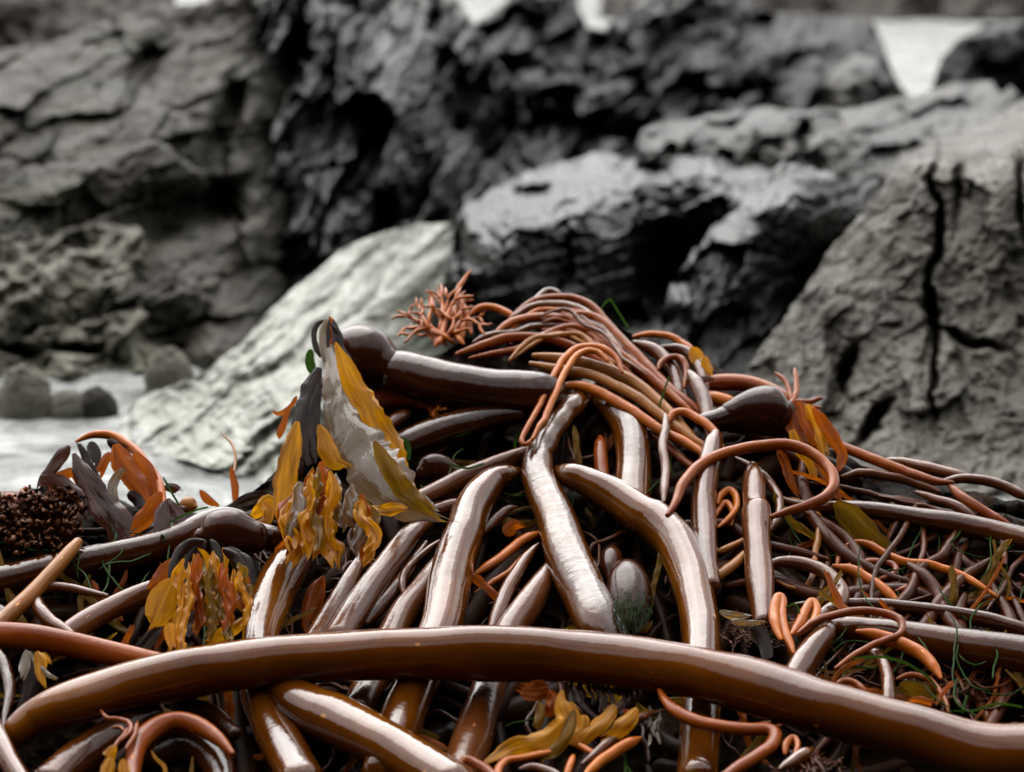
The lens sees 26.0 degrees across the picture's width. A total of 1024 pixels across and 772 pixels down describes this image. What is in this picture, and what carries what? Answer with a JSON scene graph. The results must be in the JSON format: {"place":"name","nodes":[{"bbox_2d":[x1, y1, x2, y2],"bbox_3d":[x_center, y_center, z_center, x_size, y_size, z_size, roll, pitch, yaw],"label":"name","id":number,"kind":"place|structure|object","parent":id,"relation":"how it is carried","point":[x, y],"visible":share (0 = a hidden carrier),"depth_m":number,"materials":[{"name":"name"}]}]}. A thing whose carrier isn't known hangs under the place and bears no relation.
{"place":"outdoors","nodes":[
{"label":"outdoors","id":0,"kind":"place"},
{"bbox_2d":[0,0,175,48],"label":"cliff","id":1,"kind":"structure","parent":0,"point":[32,22],"depth_m":14.20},
{"bbox_2d":[0,0,1023,512],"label":"water","id":2,"kind":"structure","parent":0,"point":[916,50],"depth_m":4.47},
{"bbox_2d":[0,362,51,419],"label":"boulder","id":3,"kind":"object","parent":2,"relation":"on","point":[25,392],"visible":0.93,"depth_m":4.41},
{"bbox_2d":[48,389,83,419],"bbox_3d":[-0.890,0.039,4.448,0.091,0.067,0.090,-10,14,-41],"label":"boulder","id":4,"kind":"object","parent":2,"relation":"in","point":[65,404],"visible":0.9,"depth_m":4.42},
{"bbox_2d":[81,386,118,418],"bbox_3d":[-0.835,0.035,4.453,0.091,0.074,0.081,0,11,0],"label":"boulder","id":5,"kind":"object","parent":2,"relation":"on","point":[98,402],"visible":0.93,"depth_m":4.43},
{"bbox_2d":[120,222,455,483],"bbox_3d":[-0.397,-0.028,5.269,0.842,0.692,3.063,0,11,0],"label":"sloping rock","id":6,"kind":"object","parent":2,"relation":"in","point":[238,395],"visible":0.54,"depth_m":4.42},
{"bbox_2d":[143,345,194,393],"bbox_3d":[-0.726,-0.026,4.698,0.111,0.122,0.102,0,11,0],"label":"boulder","id":7,"kind":"object","parent":6,"relation":"on","point":[169,366],"visible":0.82,"depth_m":4.66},
{"bbox_2d":[0,361,1023,771],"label":"kelp tangle","id":8,"kind":"object","parent":2,"relation":"on","point":[590,425],"visible":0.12,"depth_m":2.65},
{"bbox_2d":[0,622,161,665],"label":"kelp stalk","id":9,"kind":"object","parent":8,"relation":"on","point":[49,640],"visible":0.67,"depth_m":2.47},
{"bbox_2d":[0,537,82,621],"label":"kelp strand","id":10,"kind":"object","parent":9,"relation":"on","point":[16,607],"visible":0.93,"depth_m":2.58},
{"bbox_2d":[32,580,153,659],"bbox_3d":[-0.465,0.265,2.575,0.217,0.071,0.040,-10,15,-42],"label":"kelp stalk","id":11,"kind":"object","parent":8,"relation":"on","point":[88,620],"visible":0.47,"depth_m":2.57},
{"bbox_2d":[30,581,108,631],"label":"kelp strand","id":12,"kind":"object","parent":11,"relation":"on","point":[43,613],"visible":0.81,"depth_m":2.56},
{"bbox_2d":[35,704,162,771],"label":"kelp stalk","id":13,"kind":"object","parent":8,"relation":"on","point":[84,750],"visible":0.77,"depth_m":2.32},
{"bbox_2d":[36,430,188,540],"bbox_3d":[-0.485,0.130,2.789,0.232,0.112,0.145,7,13,32],"label":"blade tuft","id":14,"kind":"object","parent":8,"relation":"on","point":[136,472],"visible":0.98,"depth_m":2.77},
{"bbox_2d":[142,731,234,771],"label":"kelp stalk","id":15,"kind":"object","parent":8,"relation":"on","point":[175,748],"visible":0.71,"depth_m":2.34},
{"bbox_2d":[125,711,234,771],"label":"kelp strand","id":16,"kind":"object","parent":15,"relation":"on","point":[151,730],"visible":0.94,"depth_m":2.32},
{"bbox_2d":[171,698,241,740],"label":"kelp stalk","id":17,"kind":"object","parent":8,"relation":"on","point":[224,723],"visible":0.81,"depth_m":2.39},
{"bbox_2d":[145,509,282,650],"bbox_3d":[-0.347,0.217,2.576,0.138,0.106,0.326,2,11,8],"label":"bull kelp","id":18,"kind":"object","parent":8,"relation":"on","point":[220,540],"visible":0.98,"depth_m":2.52},
{"bbox_2d":[301,575,325,631],"bbox_3d":[-0.237,0.256,2.611,0.022,0.054,0.058,3,11,17],"label":"blade","id":19,"kind":"object","parent":8,"relation":"on","point":[314,596],"visible":0.98,"depth_m":2.61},
{"bbox_2d":[305,552,363,632],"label":"kelp stalk","id":20,"kind":"object","parent":8,"relation":"on","point":[346,583],"visible":0.56,"depth_m":2.61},
{"bbox_2d":[324,521,433,631],"bbox_3d":[-0.160,0.234,2.660,0.039,0.102,0.261,4,12,20],"label":"kelp stalk","id":21,"kind":"object","parent":8,"relation":"on","point":[355,608],"visible":0.83,"depth_m":2.63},
{"bbox_2d":[346,556,433,709],"bbox_3d":[-0.137,0.288,2.570,0.042,0.128,0.315,3,11,15],"label":"kelp stalk","id":22,"kind":"object","parent":8,"relation":"on","point":[405,608],"visible":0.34,"depth_m":2.58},
{"bbox_2d":[363,540,427,626],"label":"kelp stalk","id":23,"kind":"object","parent":8,"relation":"on","point":[389,595],"visible":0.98,"depth_m":2.64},
{"bbox_2d":[373,387,443,414],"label":"kelp stalk","id":24,"kind":"object","parent":8,"relation":"on","point":[385,397],"visible":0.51,"depth_m":2.96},
{"bbox_2d":[398,539,439,592],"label":"kelp strand","id":25,"kind":"object","parent":8,"relation":"on","point":[413,562],"visible":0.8,"depth_m":2.68},
{"bbox_2d":[272,316,572,570],"bbox_3d":[-0.138,0.057,2.783,0.348,0.234,0.513,3,11,14],"label":"bull kelp","id":26,"kind":"object","parent":8,"relation":"on","point":[359,439],"visible":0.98,"depth_m":2.78,"materials":[{"name":"brown plant"}]},
{"bbox_2d":[361,465,520,771],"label":"kelp stalk","id":27,"kind":"object","parent":8,"relation":"on","point":[407,704],"visible":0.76,"depth_m":2.61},
{"bbox_2d":[398,406,527,456],"bbox_3d":[-0.068,0.056,2.905,0.184,0.060,0.048,-4,12,-22],"label":"kelp stalk","id":28,"kind":"object","parent":8,"relation":"on","point":[433,433],"visible":0.93,"depth_m":2.88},
{"bbox_2d":[418,446,527,501],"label":"kelp stalk","id":29,"kind":"object","parent":8,"relation":"on","point":[451,483],"visible":0.56,"depth_m":2.81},
{"bbox_2d":[415,453,458,482],"bbox_3d":[-0.086,0.106,2.841,0.073,0.040,0.038,1,11,7],"label":"kelp bulb","id":30,"kind":"object","parent":29,"relation":"on","point":[431,467],"visible":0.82,"depth_m":2.83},
{"bbox_2d":[474,531,539,574],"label":"kelp strand","id":31,"kind":"object","parent":8,"relation":"on","point":[509,550],"visible":0.89,"depth_m":2.70},
{"bbox_2d":[3,625,1023,771],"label":"kelp stalk","id":32,"kind":"object","parent":8,"relation":"on","point":[930,737],"visible":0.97,"depth_m":2.38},
{"bbox_2d":[0,648,15,724],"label":"kelp strand","id":33,"kind":"object","parent":32,"relation":"on","point":[7,677],"visible":0.88,"depth_m":2.41},
{"bbox_2d":[657,688,781,771],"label":"kelp strand","id":34,"kind":"object","parent":32,"relation":"on","point":[769,746],"visible":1,"depth_m":2.31},
{"bbox_2d":[91,433,1023,771],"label":"blade scraps","id":35,"kind":"object","parent":8,"relation":"on","point":[479,581],"visible":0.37,"depth_m":2.56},
{"bbox_2d":[0,392,1023,771],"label":"green threads","id":36,"kind":"object","parent":35,"relation":"on","point":[108,570],"visible":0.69,"depth_m":2.61,"materials":[{"name":"green plant"}]},
{"bbox_2d":[521,379,630,634],"bbox_3d":[0.075,0.171,2.768,0.118,0.269,0.558,-1,11,-4],"label":"kelp stalk","id":37,"kind":"object","parent":8,"relation":"on","point":[582,588],"visible":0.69,"depth_m":2.69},
{"bbox_2d":[519,343,623,446],"bbox_3d":[0.060,0.008,2.913,0.083,0.103,0.212,10,15,42],"label":"kelp strand","id":38,"kind":"object","parent":37,"relation":"on","point":[571,351],"visible":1,"depth_m":2.95},
{"bbox_2d":[531,347,608,439],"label":"kelp strand","id":39,"kind":"object","parent":38,"relation":"on","point":[573,359],"visible":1,"depth_m":2.92},
{"bbox_2d":[468,323,691,409],"bbox_3d":[0.111,-0.026,3.015,0.322,0.101,0.115,4,12,20],"label":"kelp strand","id":40,"kind":"object","parent":8,"relation":"on","point":[658,384],"visible":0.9,"depth_m":3.01},
{"bbox_2d":[513,300,632,372],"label":"kelp strand","id":41,"kind":"object","parent":40,"relation":"on","point":[544,303],"visible":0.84,"depth_m":3.11},
{"bbox_2d":[508,293,644,381],"bbox_3d":[0.113,-0.069,3.082,0.224,0.101,0.092,7,13,33],"label":"kelp strand","id":42,"kind":"object","parent":40,"relation":"on","point":[586,303],"visible":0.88,"depth_m":3.12},
{"bbox_2d":[600,545,622,580],"bbox_3d":[0.122,0.216,2.694,0.029,0.038,0.064,0,11,0],"label":"kelp bulb","id":43,"kind":"object","parent":8,"relation":"on","point":[611,556],"visible":0.6,"depth_m":2.68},
{"bbox_2d":[584,736,641,771],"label":"kelp strand","id":44,"kind":"object","parent":8,"relation":"on","point":[603,759],"visible":1,"depth_m":2.31},
{"bbox_2d":[588,394,651,528],"bbox_3d":[0.146,0.092,2.875,0.068,0.131,0.278,-1,11,-7],"label":"kelp stalk","id":45,"kind":"object","parent":8,"relation":"on","point":[632,448],"visible":0.67,"depth_m":2.85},
{"bbox_2d":[581,709,664,764],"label":"kelp strand","id":46,"kind":"object","parent":8,"relation":"on","point":[605,744],"visible":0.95,"depth_m":2.33},
{"bbox_2d":[718,620,787,648],"bbox_3d":[0.276,0.283,2.529,0.085,0.028,0.085,0,11,0],"label":"holdfast","id":47,"kind":"object","parent":8,"relation":"on","point":[745,635],"visible":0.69,"depth_m":2.52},
{"bbox_2d":[741,461,774,630],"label":"kelp stalk","id":48,"kind":"object","parent":8,"relation":"on","point":[758,558],"visible":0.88,"depth_m":2.66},
{"bbox_2d":[734,456,783,533],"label":"kelp strand","id":49,"kind":"object","parent":48,"relation":"on","point":[771,485],"visible":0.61,"depth_m":2.78},
{"bbox_2d":[695,367,847,499],"bbox_3d":[0.367,0.064,2.863,0.172,0.131,0.222,-7,13,-33],"label":"bull kelp","id":50,"kind":"object","parent":8,"relation":"on","point":[768,410],"visible":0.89,"depth_m":2.88},
{"bbox_2d":[568,310,699,413],"bbox_3d":[0.183,-0.028,3.015,0.037,0.121,0.286,-10,14,-41],"label":"kelp strand","id":51,"kind":"object","parent":50,"relation":"on","point":[630,347],"visible":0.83,"depth_m":3.03},
{"bbox_2d":[632,340,687,395],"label":"kelp strand","id":52,"kind":"object","parent":51,"relation":"on","point":[672,368],"visible":0.78,"depth_m":3.02},
{"bbox_2d":[769,746,845,771],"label":"holdfast","id":53,"kind":"object","parent":8,"relation":"on","point":[815,762],"visible":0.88,"depth_m":2.25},
{"bbox_2d":[786,623,835,674],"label":"kelp stalk","id":54,"kind":"object","parent":8,"relation":"on","point":[811,651],"visible":0.69,"depth_m":2.46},
{"bbox_2d":[751,625,772,659],"bbox_3d":[0.281,0.288,2.469,0.016,0.037,0.038,-3,11,-17],"label":"blade","id":55,"kind":"object","parent":54,"relation":"on","point":[761,636],"visible":0.96,"depth_m":2.47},
{"bbox_2d":[768,592,794,653],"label":"kelp strand","id":56,"kind":"object","parent":54,"relation":"on","point":[777,616],"visible":1,"depth_m":2.50},
{"bbox_2d":[790,597,820,636],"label":"kelp strand","id":57,"kind":"object","parent":54,"relation":"on","point":[809,604],"visible":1,"depth_m":2.52},
{"bbox_2d":[773,555,849,621],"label":"kelp stalk","id":58,"kind":"object","parent":8,"relation":"on","point":[812,566],"visible":0.64,"depth_m":2.63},
{"bbox_2d":[797,606,905,668],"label":"kelp strand","id":59,"kind":"object","parent":8,"relation":"on","point":[899,619],"visible":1,"depth_m":2.50},
{"bbox_2d":[832,564,896,598],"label":"kelp strand","id":60,"kind":"object","parent":8,"relation":"on","point":[880,585],"visible":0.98,"depth_m":2.65},
{"bbox_2d":[833,500,896,552],"bbox_3d":[0.438,0.177,2.733,0.096,0.062,0.016,8,13,34],"label":"blade","id":61,"kind":"object","parent":8,"relation":"on","point":[854,521],"visible":0.88,"depth_m":2.74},
{"bbox_2d":[865,648,895,697],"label":"kelp strand","id":62,"kind":"object","parent":8,"relation":"on","point":[887,677],"visible":0.6,"depth_m":2.42},
{"bbox_2d":[828,442,953,485],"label":"kelp strand","id":63,"kind":"object","parent":8,"relation":"on","point":[881,462],"visible":0.84,"depth_m":2.84},
{"bbox_2d":[841,468,940,493],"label":"kelp strand","id":64,"kind":"object","parent":8,"relation":"on","point":[888,476],"visible":1,"depth_m":2.83},
{"bbox_2d":[783,496,1023,550],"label":"kelp stalk","id":65,"kind":"object","parent":8,"relation":"on","point":[974,527],"visible":0.91,"depth_m":2.74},
{"bbox_2d":[793,598,1023,634],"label":"kelp stalk","id":66,"kind":"object","parent":8,"relation":"on","point":[991,621],"visible":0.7,"depth_m":2.59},
{"bbox_2d":[817,616,1023,677],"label":"kelp stalk","id":67,"kind":"object","parent":8,"relation":"on","point":[977,646],"visible":0.65,"depth_m":2.50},
{"bbox_2d":[845,539,998,597],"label":"kelp strand","id":68,"kind":"object","parent":8,"relation":"on","point":[879,550],"visible":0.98,"depth_m":2.67},
{"bbox_2d":[914,490,975,515],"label":"kelp strand","id":69,"kind":"object","parent":8,"relation":"on","point":[956,505],"visible":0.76,"depth_m":2.79},
{"bbox_2d":[947,484,1009,522],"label":"kelp strand","id":70,"kind":"object","parent":8,"relation":"on","point":[978,507],"visible":0.81,"depth_m":2.78},
{"bbox_2d":[944,474,1023,499],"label":"kelp strand","id":71,"kind":"object","parent":8,"relation":"on","point":[1003,486],"visible":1,"depth_m":2.83},
{"bbox_2d":[0,322,1023,771],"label":"kelp mat","id":72,"kind":"object","parent":2,"relation":"on","point":[36,754],"visible":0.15,"depth_m":2.77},
{"bbox_2d":[18,650,57,687],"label":"blade tuft","id":73,"kind":"object","parent":72,"relation":"on","point":[40,660],"visible":1,"depth_m":2.43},
{"bbox_2d":[0,484,89,555],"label":"holdfast","id":74,"kind":"object","parent":72,"relation":"on","point":[23,515],"visible":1,"depth_m":2.72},
{"bbox_2d":[0,506,255,597],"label":"kelp stalk","id":75,"kind":"object","parent":72,"relation":"on","point":[18,577],"visible":0.57,"depth_m":2.67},
{"bbox_2d":[391,283,491,346],"bbox_3d":[-0.098,-0.096,3.096,0.135,0.075,0.135,-2,11,-12],"label":"holdfast","id":76,"kind":"object","parent":72,"relation":"on","point":[439,335],"visible":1,"depth_m":3.08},
{"bbox_2d":[607,559,652,634],"bbox_3d":[0.137,0.253,2.594,0.056,0.073,0.168,0,11,0],"label":"bull kelp","id":77,"kind":"object","parent":72,"relation":"on","point":[628,585],"visible":0.95,"depth_m":2.58},
{"bbox_2d":[710,374,788,399],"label":"kelp stalk","id":78,"kind":"object","parent":72,"relation":"on","point":[732,382],"visible":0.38,"depth_m":3.00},
{"bbox_2d":[855,628,942,679],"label":"kelp strand","id":79,"kind":"object","parent":72,"relation":"on","point":[924,656],"visible":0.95,"depth_m":2.46},
{"bbox_2d":[886,457,966,477],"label":"kelp strand","id":80,"kind":"object","parent":72,"relation":"on","point":[934,469],"visible":0.72,"depth_m":2.86},
{"bbox_2d":[454,0,760,191],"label":"rock","id":81,"kind":"object","parent":2,"relation":"in","point":[622,80],"visible":0.5,"depth_m":9.28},
{"bbox_2d":[443,152,773,344],"bbox_3d":[0.358,-0.294,6.443,0.890,0.787,3.586,1,11,7],"label":"rock","id":82,"kind":"object","parent":2,"relation":"in","point":[598,229],"visible":0.52,"depth_m":5.39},
{"bbox_2d":[635,81,1023,179],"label":"rock ledge","id":83,"kind":"object","parent":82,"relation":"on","point":[879,140],"visible":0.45,"depth_m":6.62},
{"bbox_2d":[643,161,885,374],"bbox_3d":[0.640,-0.246,5.424,0.605,0.650,1.995,2,11,9],"label":"rock","id":84,"kind":"object","parent":2,"relation":"in","point":[742,278],"visible":0.46,"depth_m":4.86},
{"bbox_2d":[721,0,908,110],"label":"rock","id":85,"kind":"object","parent":2,"relation":"in","point":[800,56],"visible":0.27,"depth_m":10.78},
{"bbox_2d":[817,52,904,108],"bbox_3d":[1.570,-1.223,9.815,0.435,0.515,2.697,2,11,9],"label":"rock","id":86,"kind":"object","parent":2,"relation":"on","point":[855,80],"visible":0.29,"depth_m":9.13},
{"bbox_2d":[745,110,1023,499],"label":"boulder","id":87,"kind":"object","parent":2,"relation":"in","point":[898,331],"visible":0.62,"depth_m":4.18,"materials":[{"name":"stone"}]},
{"bbox_2d":[931,23,1023,99],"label":"rock","id":88,"kind":"object","parent":2,"relation":"in","point":[994,54],"visible":0.29,"depth_m":9.76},
{"bbox_2d":[600,0,1023,21],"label":"cliff","id":89,"kind":"structure","parent":0,"point":[947,10],"depth_m":33.70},
{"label":"shore","id":90,"kind":"structure","parent":0,"visible":0},
{"bbox_2d":[0,719,27,771],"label":"kelp stalk","id":91,"kind":"object","parent":90,"relation":"on","point":[10,760],"visible":1,"depth_m":2.26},
{"bbox_2d":[100,709,138,771],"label":"blade tuft","id":92,"kind":"object","parent":90,"relation":"on","point":[108,763],"visible":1,"depth_m":2.28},
{"bbox_2d":[240,548,322,771],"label":"kelp stalk","id":93,"kind":"object","parent":90,"relation":"on","point":[281,742],"visible":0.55,"depth_m":2.42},
{"bbox_2d":[264,679,472,771],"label":"kelp stalk","id":94,"kind":"object","parent":90,"relation":"on","point":[351,727],"visible":0.9,"depth_m":2.33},
{"bbox_2d":[447,562,552,771],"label":"kelp stalk","id":95,"kind":"object","parent":90,"relation":"on","point":[474,732],"visible":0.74,"depth_m":2.44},
{"bbox_2d":[488,542,539,624],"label":"kelp strand","id":96,"kind":"object","parent":95,"relation":"on","point":[507,589],"visible":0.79,"depth_m":2.63},
{"bbox_2d":[0,425,1023,771],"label":"blade scraps","id":97,"kind":"object","parent":90,"relation":"on","point":[820,597],"visible":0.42,"depth_m":2.62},
{"bbox_2d":[484,680,661,764],"bbox_3d":[0.065,0.353,2.368,0.193,0.059,0.141,0,11,0],"label":"blade tuft","id":98,"kind":"object","parent":90,"relation":"on","point":[569,724],"visible":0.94,"depth_m":2.35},
{"bbox_2d":[554,463,721,771],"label":"kelp stalk","id":99,"kind":"object","parent":90,"relation":"on","point":[671,540],"visible":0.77,"depth_m":2.63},
{"bbox_2d":[658,413,670,502],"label":"kelp strand","id":100,"kind":"object","parent":99,"relation":"on","point":[664,456],"visible":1,"depth_m":2.80},
{"bbox_2d":[691,429,723,593],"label":"kelp stalk","id":101,"kind":"object","parent":99,"relation":"on","point":[703,504],"visible":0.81,"depth_m":2.71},
{"bbox_2d":[528,361,702,445],"bbox_3d":[0.148,0.022,2.932,0.282,0.088,0.040,8,13,34],"label":"kelp strand","id":102,"kind":"object","parent":101,"relation":"on","point":[641,400],"visible":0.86,"depth_m":2.94},
{"bbox_2d":[531,353,701,446],"bbox_3d":[0.156,0.020,2.944,0.296,0.106,0.059,9,14,40],"label":"kelp strand","id":103,"kind":"object","parent":101,"relation":"on","point":[631,380],"visible":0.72,"depth_m":2.97},
{"bbox_2d":[508,331,614,365],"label":"kelp strand","id":104,"kind":"object","parent":103,"relation":"on","point":[538,341],"visible":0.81,"depth_m":3.03},
{"bbox_2d":[508,331,616,364],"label":"kelp strand","id":105,"kind":"object","parent":104,"relation":"on","point":[531,339],"visible":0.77,"depth_m":3.04},
{"bbox_2d":[455,332,607,362],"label":"kelp strand","id":106,"kind":"object","parent":105,"relation":"on","point":[504,338],"visible":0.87,"depth_m":3.04},
{"bbox_2d":[541,328,633,374],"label":"kelp strand","id":107,"kind":"object","parent":103,"relation":"on","point":[626,368],"visible":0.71,"depth_m":3.05},
{"bbox_2d":[541,317,623,369],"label":"kelp strand","id":108,"kind":"object","parent":107,"relation":"on","point":[562,320],"visible":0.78,"depth_m":3.07},
{"bbox_2d":[538,307,646,375],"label":"kelp strand","id":109,"kind":"object","parent":108,"relation":"on","point":[601,332],"visible":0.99,"depth_m":3.05},
{"bbox_2d":[492,312,571,336],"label":"kelp strand","id":110,"kind":"object","parent":109,"relation":"on","point":[518,319],"visible":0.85,"depth_m":3.08},
{"bbox_2d":[565,381,700,454],"bbox_3d":[0.164,0.043,2.894,0.242,0.079,0.040,7,13,32],"label":"kelp strand","id":111,"kind":"object","parent":101,"relation":"on","point":[619,403],"visible":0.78,"depth_m":2.90},
{"bbox_2d":[668,408,723,446],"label":"kelp strand","id":112,"kind":"object","parent":101,"relation":"on","point":[705,423],"visible":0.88,"depth_m":2.88},
{"bbox_2d":[686,370,713,436],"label":"kelp strand","id":113,"kind":"object","parent":112,"relation":"on","point":[700,391],"visible":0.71,"depth_m":2.94},
{"bbox_2d":[665,439,839,518],"bbox_3d":[0.297,0.114,2.755,0.222,0.072,0.143,0,11,0],"label":"kelp strand","id":114,"kind":"object","parent":99,"relation":"on","point":[698,466],"visible":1,"depth_m":2.77},
{"bbox_2d":[253,403,1023,771],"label":"rusty shreds","id":115,"kind":"object","parent":90,"relation":"on","point":[835,537],"visible":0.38,"depth_m":2.65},
{"bbox_2d":[898,680,937,699],"bbox_3d":[0.447,0.335,2.426,0.048,0.026,0.010,0,11,0],"label":"blade","id":116,"kind":"object","parent":115,"relation":"on","point":[911,689],"visible":0.81,"depth_m":2.42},
{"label":"cove cliff","id":117,"kind":"structure","parent":0,"visible":0},
{"bbox_2d":[0,0,291,368],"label":"cliff rock","id":118,"kind":"object","parent":117,"relation":"attached to","point":[130,118],"visible":0.62,"depth_m":5.97,"materials":[{"name":"stone"}]},
{"bbox_2d":[0,223,166,377],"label":"cliff rock","id":119,"kind":"object","parent":118,"relation":"on","point":[52,300],"visible":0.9,"depth_m":5.07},
{"bbox_2d":[210,0,529,303],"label":"cliff rock","id":120,"kind":"object","parent":117,"relation":"attached to","point":[373,141],"visible":0.56,"depth_m":7.12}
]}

